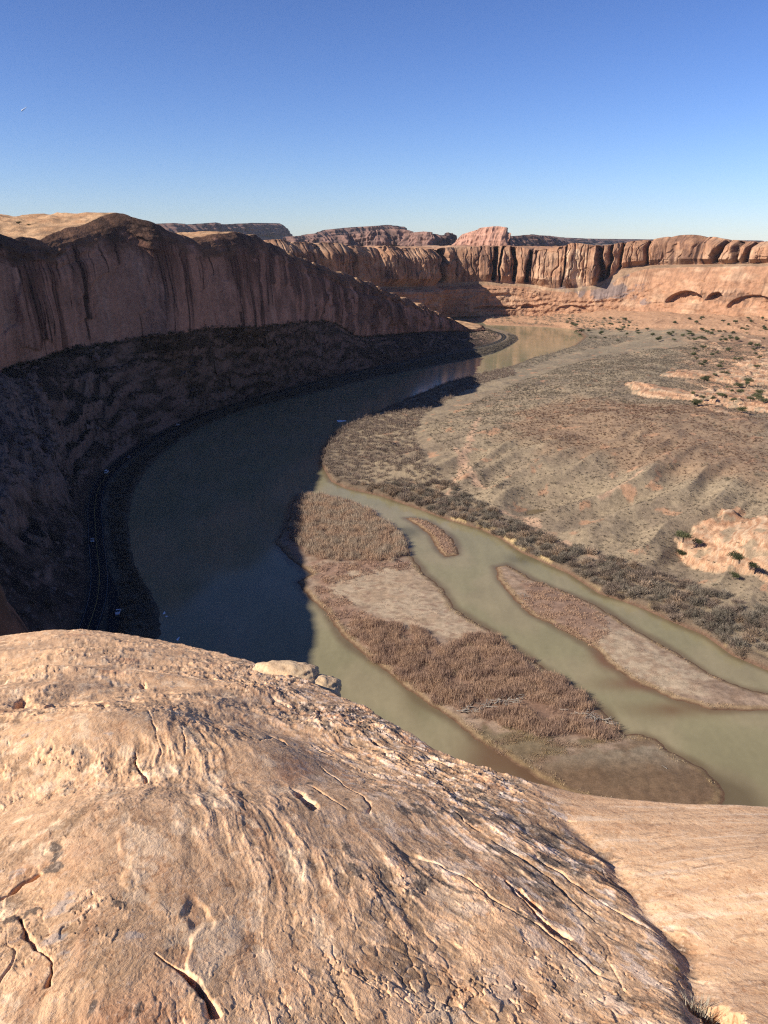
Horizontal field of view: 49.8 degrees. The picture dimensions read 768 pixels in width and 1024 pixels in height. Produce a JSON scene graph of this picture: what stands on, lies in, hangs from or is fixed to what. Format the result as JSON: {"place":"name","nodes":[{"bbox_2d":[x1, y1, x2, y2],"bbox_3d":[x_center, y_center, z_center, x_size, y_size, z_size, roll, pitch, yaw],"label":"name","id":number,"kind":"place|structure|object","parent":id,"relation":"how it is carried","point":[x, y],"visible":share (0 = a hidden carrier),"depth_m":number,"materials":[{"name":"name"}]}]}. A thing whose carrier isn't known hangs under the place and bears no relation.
{"place":"outdoors","nodes":[
{"label":"outdoors","id":0,"kind":"place"},
{"bbox_2d":[158,222,292,239],"bbox_3d":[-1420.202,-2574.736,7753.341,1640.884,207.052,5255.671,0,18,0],"label":"mesa","id":1,"kind":"structure","parent":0,"point":[267,231],"depth_m":6223.50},
{"bbox_2d":[0,212,518,638],"bbox_3d":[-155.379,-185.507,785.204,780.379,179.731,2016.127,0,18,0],"label":"cliff","id":2,"kind":"structure","parent":0,"point":[69,280],"depth_m":661.83,"materials":[{"name":"stone"}]},
{"bbox_2d":[108,572,119,632],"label":"riverbank","id":3,"kind":"structure","parent":2,"relation":"on","point":[113,606],"depth_m":358.72,"materials":[{"name":"concrete"}]},
{"bbox_2d":[0,320,498,627],"bbox_3d":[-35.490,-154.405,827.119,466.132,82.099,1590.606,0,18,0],"label":"slope brush","id":4,"kind":"object","parent":2,"relation":"on","point":[55,354],"visible":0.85,"depth_m":627.88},
{"bbox_2d":[0,323,498,628],"bbox_3d":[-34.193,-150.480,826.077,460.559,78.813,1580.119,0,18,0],"label":"talus rubble","id":5,"kind":"object","parent":2,"relation":"on","point":[96,356],"visible":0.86,"depth_m":649.63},
{"bbox_2d":[105,333,516,637],"bbox_3d":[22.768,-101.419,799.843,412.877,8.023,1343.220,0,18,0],"label":"bank brush","id":6,"kind":"object","parent":2,"relation":"on","point":[121,523],"visible":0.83,"depth_m":552.73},
{"bbox_2d":[77,331,506,630],"bbox_3d":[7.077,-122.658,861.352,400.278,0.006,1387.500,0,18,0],"label":"road","id":7,"kind":"structure","parent":0,"point":[93,613],"depth_m":466.37,"materials":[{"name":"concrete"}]},
{"bbox_2d":[283,225,406,241],"bbox_3d":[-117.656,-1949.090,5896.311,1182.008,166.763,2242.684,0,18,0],"label":"mesa","id":8,"kind":"structure","parent":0,"point":[338,231],"depth_m":5251.04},
{"bbox_2d":[305,229,456,246],"bbox_3d":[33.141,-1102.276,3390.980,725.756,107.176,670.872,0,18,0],"label":"mesa","id":9,"kind":"structure","parent":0,"point":[391,237],"depth_m":3233.52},
{"bbox_2d":[0,629,767,1023],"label":"rock ledge","id":10,"kind":"object","parent":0,"point":[190,835],"visible":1,"depth_m":2.92,"materials":[{"name":"stone"}]},
{"bbox_2d":[253,660,341,696],"bbox_3d":[-1.216,2.364,10.900,1.330,0.794,0.986,0,18,0],"label":"boulder","id":11,"kind":"object","parent":10,"relation":"on","point":[311,672],"visible":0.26,"depth_m":10.71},
{"bbox_2d":[669,990,724,1023],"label":"dry shrub","id":12,"kind":"object","parent":10,"relation":"on","point":[700,1014],"visible":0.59,"depth_m":2.13,"materials":[{"name":"beige plant"}]},
{"bbox_2d":[0,0,767,241],"label":"sky","id":13,"kind":"structure","parent":0,"point":[587,119],"materials":[{"name":"blue"}]},
{"bbox_2d":[128,322,767,806],"bbox_3d":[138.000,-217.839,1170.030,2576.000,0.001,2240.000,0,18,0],"label":"river","id":14,"kind":"structure","parent":0,"point":[220,570],"depth_m":394.64,"materials":[{"name":"liquid"}]},
{"bbox_2d":[406,518,458,556],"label":"island","id":15,"kind":"structure","parent":14,"relation":"in","point":[434,538],"depth_m":454.16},
{"bbox_2d":[409,517,455,554],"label":"brush","id":16,"kind":"object","parent":15,"relation":"on","point":[434,533],"visible":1,"depth_m":457.05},
{"bbox_2d":[452,226,510,245],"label":"mesa","id":17,"kind":"structure","parent":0,"point":[495,236],"depth_m":2806.79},
{"bbox_2d":[274,494,724,804],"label":"island","id":18,"kind":"structure","parent":0,"point":[630,768],"depth_m":285.64,"materials":[{"name":"sand"}]},
{"bbox_2d":[285,490,408,561],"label":"willow thicket","id":19,"kind":"object","parent":18,"relation":"on","point":[352,512],"visible":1,"depth_m":461.52,"materials":[{"name":"plant"}]},
{"bbox_2d":[310,559,622,764],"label":"brush","id":20,"kind":"object","parent":18,"relation":"on","point":[344,614],"visible":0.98,"depth_m":371.28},
{"bbox_2d":[342,615,620,740],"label":"willow thicket","id":21,"kind":"object","parent":18,"relation":"on","point":[388,631],"visible":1,"depth_m":307.25,"materials":[{"name":"plant"}]},
{"bbox_2d":[278,500,765,797],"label":"bank grass","id":22,"kind":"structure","parent":18,"relation":"on","point":[507,646],"depth_m":333.07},
{"bbox_2d":[264,235,767,318],"bbox_3d":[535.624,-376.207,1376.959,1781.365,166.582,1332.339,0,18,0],"label":"cliff","id":23,"kind":"structure","parent":0,"point":[692,274],"depth_m":1663.47,"materials":[{"name":"stone"}]},
{"bbox_2d":[510,234,569,246],"bbox_3d":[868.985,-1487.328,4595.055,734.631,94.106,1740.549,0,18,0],"label":"mesa","id":24,"kind":"structure","parent":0,"point":[532,240],"depth_m":4148.15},
{"bbox_2d":[321,310,767,669],"bbox_3d":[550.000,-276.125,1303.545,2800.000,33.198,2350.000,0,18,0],"label":"ground","id":25,"kind":"structure","parent":0,"point":[718,538],"depth_m":559.42,"materials":[{"name":"soil"}]},
{"bbox_2d":[386,489,397,496],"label":"tamarisk bush","id":26,"kind":"object","parent":25,"relation":"on","point":[391,492],"visible":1,"depth_m":526.00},
{"bbox_2d":[396,492,410,500],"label":"tamarisk bush","id":27,"kind":"object","parent":25,"relation":"on","point":[403,497],"visible":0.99,"depth_m":516.80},
{"bbox_2d":[407,493,420,501],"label":"tamarisk bush","id":28,"kind":"object","parent":25,"relation":"on","point":[414,497],"visible":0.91,"depth_m":513.45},
{"bbox_2d":[414,498,427,505],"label":"tamarisk bush","id":29,"kind":"object","parent":25,"relation":"on","point":[418,503],"visible":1,"depth_m":506.22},
{"bbox_2d":[447,509,461,517],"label":"tamarisk bush","id":30,"kind":"object","parent":25,"relation":"on","point":[455,513],"visible":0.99,"depth_m":484.99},
{"bbox_2d":[456,504,468,511],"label":"tamarisk bush","id":31,"kind":"object","parent":25,"relation":"on","point":[460,509],"visible":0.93,"depth_m":492.44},
{"bbox_2d":[319,334,638,484],"bbox_3d":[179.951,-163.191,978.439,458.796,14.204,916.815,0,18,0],"label":"tamarisk thicket","id":32,"kind":"object","parent":25,"relation":"on","point":[404,420],"visible":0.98,"depth_m":698.05,"materials":[{"name":"plant"}]},
{"bbox_2d":[484,512,500,520],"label":"tamarisk bush","id":33,"kind":"object","parent":25,"relation":"on","point":[494,517],"visible":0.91,"depth_m":477.60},
{"bbox_2d":[491,519,510,527],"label":"tamarisk bush","id":34,"kind":"object","parent":25,"relation":"on","point":[497,523],"visible":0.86,"depth_m":466.38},
{"bbox_2d":[494,526,507,535],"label":"tamarisk bush","id":35,"kind":"object","parent":25,"relation":"on","point":[499,533],"visible":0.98,"depth_m":456.45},
{"bbox_2d":[511,520,528,527],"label":"tamarisk bush","id":36,"kind":"object","parent":25,"relation":"on","point":[516,523],"visible":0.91,"depth_m":465.55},
{"bbox_2d":[516,530,530,535],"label":"tamarisk bush","id":37,"kind":"object","parent":25,"relation":"on","point":[526,533],"visible":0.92,"depth_m":451.61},
{"bbox_2d":[517,539,530,549],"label":"tamarisk bush","id":38,"kind":"object","parent":25,"relation":"on","point":[521,543],"visible":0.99,"depth_m":436.47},
{"bbox_2d":[517,536,533,544],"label":"tamarisk bush","id":39,"kind":"object","parent":25,"relation":"on","point":[527,538],"visible":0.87,"depth_m":441.36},
{"bbox_2d":[529,528,546,536],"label":"tamarisk bush","id":40,"kind":"object","parent":25,"relation":"on","point":[540,532],"visible":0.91,"depth_m":451.33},
{"bbox_2d":[451,313,637,330],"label":"tamarisk thicket","id":41,"kind":"object","parent":25,"relation":"on","point":[572,315],"visible":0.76,"depth_m":1629.98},
{"bbox_2d":[541,549,551,557],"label":"tamarisk bush","id":42,"kind":"object","parent":25,"relation":"on","point":[545,554],"visible":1,"depth_m":423.39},
{"bbox_2d":[545,534,557,544],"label":"tamarisk bush","id":43,"kind":"object","parent":25,"relation":"on","point":[551,540],"visible":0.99,"depth_m":442.42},
{"bbox_2d":[549,547,561,555],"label":"tamarisk bush","id":44,"kind":"object","parent":25,"relation":"on","point":[555,552],"visible":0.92,"depth_m":425.34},
{"bbox_2d":[551,553,569,562],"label":"tamarisk bush","id":45,"kind":"object","parent":25,"relation":"on","point":[560,557],"visible":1,"depth_m":415.50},
{"bbox_2d":[554,544,570,553],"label":"tamarisk bush","id":46,"kind":"object","parent":25,"relation":"on","point":[560,547],"visible":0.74,"depth_m":427.95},
{"bbox_2d":[566,560,580,568],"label":"tamarisk bush","id":47,"kind":"object","parent":25,"relation":"on","point":[573,563],"visible":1,"depth_m":409.17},
{"bbox_2d":[568,545,585,555],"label":"tamarisk bush","id":48,"kind":"object","parent":25,"relation":"on","point":[578,550],"visible":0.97,"depth_m":425.91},
{"bbox_2d":[577,557,592,564],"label":"tamarisk bush","id":49,"kind":"object","parent":25,"relation":"on","point":[586,560],"visible":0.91,"depth_m":412.90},
{"bbox_2d":[578,568,592,578],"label":"tamarisk bush","id":50,"kind":"object","parent":25,"relation":"on","point":[586,573],"visible":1,"depth_m":397.70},
{"bbox_2d":[581,546,598,555],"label":"tamarisk bush","id":51,"kind":"object","parent":25,"relation":"on","point":[588,551],"visible":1,"depth_m":426.08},
{"bbox_2d":[587,567,603,576],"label":"tamarisk bush","id":52,"kind":"object","parent":25,"relation":"on","point":[597,574],"visible":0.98,"depth_m":399.31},
{"bbox_2d":[424,342,767,609],"bbox_3d":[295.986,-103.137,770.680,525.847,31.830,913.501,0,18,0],"label":"sagebrush","id":53,"kind":"object","parent":25,"relation":"on","point":[632,367],"visible":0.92,"depth_m":682.07,"materials":[{"name":"plant"}]},
{"bbox_2d":[589,576,602,582],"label":"tamarisk bush","id":54,"kind":"object","parent":25,"relation":"on","point":[595,579],"visible":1,"depth_m":390.85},
{"bbox_2d":[599,564,611,572],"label":"tamarisk bush","id":55,"kind":"object","parent":25,"relation":"on","point":[604,569],"visible":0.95,"depth_m":402.23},
{"bbox_2d":[601,586,617,595],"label":"tamarisk bush","id":56,"kind":"object","parent":25,"relation":"on","point":[608,591],"visible":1,"depth_m":380.96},
{"bbox_2d":[601,554,617,561],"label":"tamarisk bush","id":57,"kind":"object","parent":25,"relation":"on","point":[611,558],"visible":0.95,"depth_m":416.18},
{"bbox_2d":[604,580,623,589],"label":"tamarisk bush","id":58,"kind":"object","parent":25,"relation":"on","point":[613,585],"visible":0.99,"depth_m":383.84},
{"bbox_2d":[607,561,624,570],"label":"tamarisk bush","id":59,"kind":"object","parent":25,"relation":"on","point":[615,565],"visible":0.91,"depth_m":406.12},
{"bbox_2d":[613,576,630,584],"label":"tamarisk bush","id":60,"kind":"object","parent":25,"relation":"on","point":[619,581],"visible":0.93,"depth_m":388.57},
{"bbox_2d":[614,568,633,579],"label":"tamarisk bush","id":61,"kind":"object","parent":25,"relation":"on","point":[623,573],"visible":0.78,"depth_m":394.54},
{"bbox_2d":[618,586,641,597],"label":"tamarisk bush","id":62,"kind":"object","parent":25,"relation":"on","point":[632,592],"visible":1,"depth_m":374.92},
{"bbox_2d":[622,571,638,581],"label":"tamarisk bush","id":63,"kind":"object","parent":25,"relation":"on","point":[631,576],"visible":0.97,"depth_m":392.32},
{"bbox_2d":[625,560,640,568],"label":"tamarisk bush","id":64,"kind":"object","parent":25,"relation":"on","point":[633,563],"visible":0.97,"depth_m":407.09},
{"bbox_2d":[633,575,644,584],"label":"tamarisk bush","id":65,"kind":"object","parent":25,"relation":"on","point":[639,578],"visible":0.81,"depth_m":390.90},
{"bbox_2d":[634,569,652,575],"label":"tamarisk bush","id":66,"kind":"object","parent":25,"relation":"on","point":[643,573],"visible":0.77,"depth_m":397.40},
{"bbox_2d":[637,583,650,594],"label":"tamarisk bush","id":67,"kind":"object","parent":25,"relation":"on","point":[643,591],"visible":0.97,"depth_m":377.40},
{"bbox_2d":[637,578,653,588],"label":"tamarisk bush","id":68,"kind":"object","parent":25,"relation":"on","point":[644,585],"visible":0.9,"depth_m":383.45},
{"bbox_2d":[643,573,659,581],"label":"tamarisk bush","id":69,"kind":"object","parent":25,"relation":"on","point":[649,578],"visible":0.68,"depth_m":390.53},
{"bbox_2d":[643,568,661,575],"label":"tamarisk bush","id":70,"kind":"object","parent":25,"relation":"on","point":[654,573],"visible":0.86,"depth_m":399.65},
{"bbox_2d":[647,601,659,611],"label":"tamarisk bush","id":71,"kind":"object","parent":25,"relation":"on","point":[654,607],"visible":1,"depth_m":364.72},
{"bbox_2d":[652,590,669,601],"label":"tamarisk bush","id":72,"kind":"object","parent":25,"relation":"on","point":[660,596],"visible":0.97,"depth_m":371.98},
{"bbox_2d":[654,581,669,590],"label":"tamarisk bush","id":73,"kind":"object","parent":25,"relation":"on","point":[664,587],"visible":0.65,"depth_m":381.46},
{"bbox_2d":[660,600,677,613],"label":"tamarisk bush","id":74,"kind":"object","parent":25,"relation":"on","point":[668,606],"visible":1,"depth_m":359.71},
{"bbox_2d":[659,586,681,598],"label":"tamarisk bush","id":75,"kind":"object","parent":25,"relation":"on","point":[668,590],"visible":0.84,"depth_m":373.92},
{"bbox_2d":[665,611,685,622],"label":"tamarisk bush","id":76,"kind":"object","parent":25,"relation":"on","point":[673,615],"visible":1,"depth_m":354.63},
{"bbox_2d":[667,592,684,601],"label":"tamarisk bush","id":77,"kind":"object","parent":25,"relation":"on","point":[678,599],"visible":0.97,"depth_m":369.87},
{"bbox_2d":[675,590,689,599],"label":"tamarisk bush","id":78,"kind":"object","parent":25,"relation":"on","point":[683,596],"visible":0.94,"depth_m":372.76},
{"bbox_2d":[673,529,694,542],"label":"juniper tree","id":79,"kind":"object","parent":25,"relation":"on","point":[681,533],"visible":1,"depth_m":421.55,"materials":[{"name":"green plant"}]},
{"bbox_2d":[676,600,694,610],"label":"tamarisk bush","id":80,"kind":"object","parent":25,"relation":"on","point":[683,605],"visible":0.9,"depth_m":362.06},
{"bbox_2d":[681,607,694,619],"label":"tamarisk bush","id":81,"kind":"object","parent":25,"relation":"on","point":[687,614],"visible":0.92,"depth_m":354.11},
{"bbox_2d":[678,576,699,587],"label":"tamarisk bush","id":82,"kind":"object","parent":25,"relation":"on","point":[683,581],"visible":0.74,"depth_m":387.40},
{"bbox_2d":[685,583,702,592],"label":"tamarisk bush","id":83,"kind":"object","parent":25,"relation":"on","point":[689,586],"visible":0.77,"depth_m":381.61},
{"bbox_2d":[685,605,707,620],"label":"tamarisk bush","id":84,"kind":"object","parent":25,"relation":"on","point":[697,612],"visible":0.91,"depth_m":353.45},
{"bbox_2d":[685,585,708,596],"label":"tamarisk bush","id":85,"kind":"object","parent":25,"relation":"on","point":[696,590],"visible":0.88,"depth_m":375.65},
{"bbox_2d":[685,594,712,607],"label":"tamarisk bush","id":86,"kind":"object","parent":25,"relation":"on","point":[698,601],"visible":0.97,"depth_m":364.78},
{"bbox_2d":[692,616,709,626],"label":"tamarisk bush","id":87,"kind":"object","parent":25,"relation":"on","point":[699,621],"visible":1,"depth_m":346.89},
{"bbox_2d":[697,587,716,598],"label":"tamarisk bush","id":88,"kind":"object","parent":25,"relation":"on","point":[710,593],"visible":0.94,"depth_m":372.74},
{"bbox_2d":[698,611,716,624],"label":"tamarisk bush","id":89,"kind":"object","parent":25,"relation":"on","point":[709,618],"visible":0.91,"depth_m":349.69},
{"bbox_2d":[703,599,718,607],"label":"tamarisk bush","id":90,"kind":"object","parent":25,"relation":"on","point":[710,603],"visible":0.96,"depth_m":362.90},
{"bbox_2d":[701,621,727,632],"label":"tamarisk bush","id":91,"kind":"object","parent":25,"relation":"on","point":[711,627],"visible":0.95,"depth_m":342.43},
{"bbox_2d":[708,608,727,619],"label":"tamarisk bush","id":92,"kind":"object","parent":25,"relation":"on","point":[713,611],"visible":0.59,"depth_m":353.26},
{"bbox_2d":[711,628,727,636],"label":"tamarisk bush","id":93,"kind":"object","parent":25,"relation":"on","point":[719,632],"visible":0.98,"depth_m":338.35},
{"bbox_2d":[709,613,731,624],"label":"tamarisk bush","id":94,"kind":"object","parent":25,"relation":"on","point":[719,620],"visible":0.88,"depth_m":347.08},
{"bbox_2d":[710,632,730,642],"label":"tamarisk bush","id":95,"kind":"object","parent":25,"relation":"on","point":[723,637],"visible":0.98,"depth_m":334.33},
{"bbox_2d":[712,604,733,615],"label":"tamarisk bush","id":96,"kind":"object","parent":25,"relation":"on","point":[720,608],"visible":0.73,"depth_m":358.09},
{"bbox_2d":[714,588,734,599],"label":"tamarisk bush","id":97,"kind":"object","parent":25,"relation":"on","point":[724,593],"visible":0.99,"depth_m":372.27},
{"bbox_2d":[716,622,733,634],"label":"tamarisk bush","id":98,"kind":"object","parent":25,"relation":"on","point":[726,627],"visible":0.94,"depth_m":340.71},
{"bbox_2d":[720,608,738,620],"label":"tamarisk bush","id":99,"kind":"object","parent":25,"relation":"on","point":[729,613],"visible":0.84,"depth_m":352.82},
{"bbox_2d":[716,603,742,613],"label":"tamarisk bush","id":100,"kind":"object","parent":25,"relation":"on","point":[735,608],"visible":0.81,"depth_m":358.29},
{"bbox_2d":[725,550,744,563],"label":"juniper tree","id":101,"kind":"object","parent":25,"relation":"on","point":[737,555],"visible":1,"depth_m":380.84,"materials":[{"name":"green plant"}]},
{"bbox_2d":[730,623,744,631],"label":"tamarisk bush","id":102,"kind":"object","parent":25,"relation":"on","point":[738,627],"visible":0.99,"depth_m":342.19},
{"bbox_2d":[725,634,750,648],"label":"tamarisk bush","id":103,"kind":"object","parent":25,"relation":"on","point":[737,640],"visible":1,"depth_m":328.55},
{"bbox_2d":[733,614,745,622],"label":"tamarisk bush","id":104,"kind":"object","parent":25,"relation":"on","point":[740,618],"visible":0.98,"depth_m":350.17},
{"bbox_2d":[734,601,748,610],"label":"tamarisk bush","id":105,"kind":"object","parent":25,"relation":"on","point":[741,605],"visible":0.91,"depth_m":360.03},
{"bbox_2d":[732,644,752,657],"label":"tamarisk bush","id":106,"kind":"object","parent":25,"relation":"on","point":[740,652],"visible":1,"depth_m":324.36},
{"bbox_2d":[737,609,758,620],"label":"tamarisk bush","id":107,"kind":"object","parent":25,"relation":"on","point":[748,613],"visible":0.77,"depth_m":352.04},
{"bbox_2d":[740,630,756,643],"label":"tamarisk bush","id":108,"kind":"object","parent":25,"relation":"on","point":[750,638],"visible":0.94,"depth_m":332.64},
{"bbox_2d":[742,621,754,630],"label":"tamarisk bush","id":109,"kind":"object","parent":25,"relation":"on","point":[750,626],"visible":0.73,"depth_m":343.07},
{"bbox_2d":[739,627,763,636],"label":"tamarisk bush","id":110,"kind":"object","parent":25,"relation":"on","point":[755,631],"visible":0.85,"depth_m":337.33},
{"bbox_2d":[741,615,764,627],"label":"tamarisk bush","id":111,"kind":"object","parent":25,"relation":"on","point":[751,621],"visible":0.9,"depth_m":346.69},
{"bbox_2d":[748,561,759,569],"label":"juniper tree","id":112,"kind":"object","parent":25,"relation":"on","point":[752,564],"visible":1,"depth_m":380.02,"materials":[{"name":"green plant"}]},
{"bbox_2d":[752,607,767,617],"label":"tamarisk bush","id":113,"kind":"object","parent":25,"relation":"on","point":[758,612],"visible":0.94,"depth_m":353.58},
{"bbox_2d":[754,641,767,651],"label":"tamarisk bush","id":114,"kind":"object","parent":25,"relation":"on","point":[761,646],"visible":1,"depth_m":326.28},
{"bbox_2d":[758,618,767,629],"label":"tamarisk bush","id":115,"kind":"object","parent":25,"relation":"on","point":[764,625],"visible":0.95,"depth_m":343.94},
{"bbox_2d":[495,565,767,710],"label":"island","id":116,"kind":"structure","parent":0,"point":[711,691],"depth_m":323.68,"materials":[{"name":"sand"}]},
{"bbox_2d":[521,580,696,694],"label":"brush","id":117,"kind":"object","parent":116,"relation":"on","point":[561,599],"visible":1,"depth_m":361.89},
{"bbox_2d":[545,235,763,245],"bbox_3d":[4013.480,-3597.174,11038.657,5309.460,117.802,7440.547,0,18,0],"label":"mesa","id":118,"kind":"structure","parent":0,"point":[601,242],"depth_m":9100.61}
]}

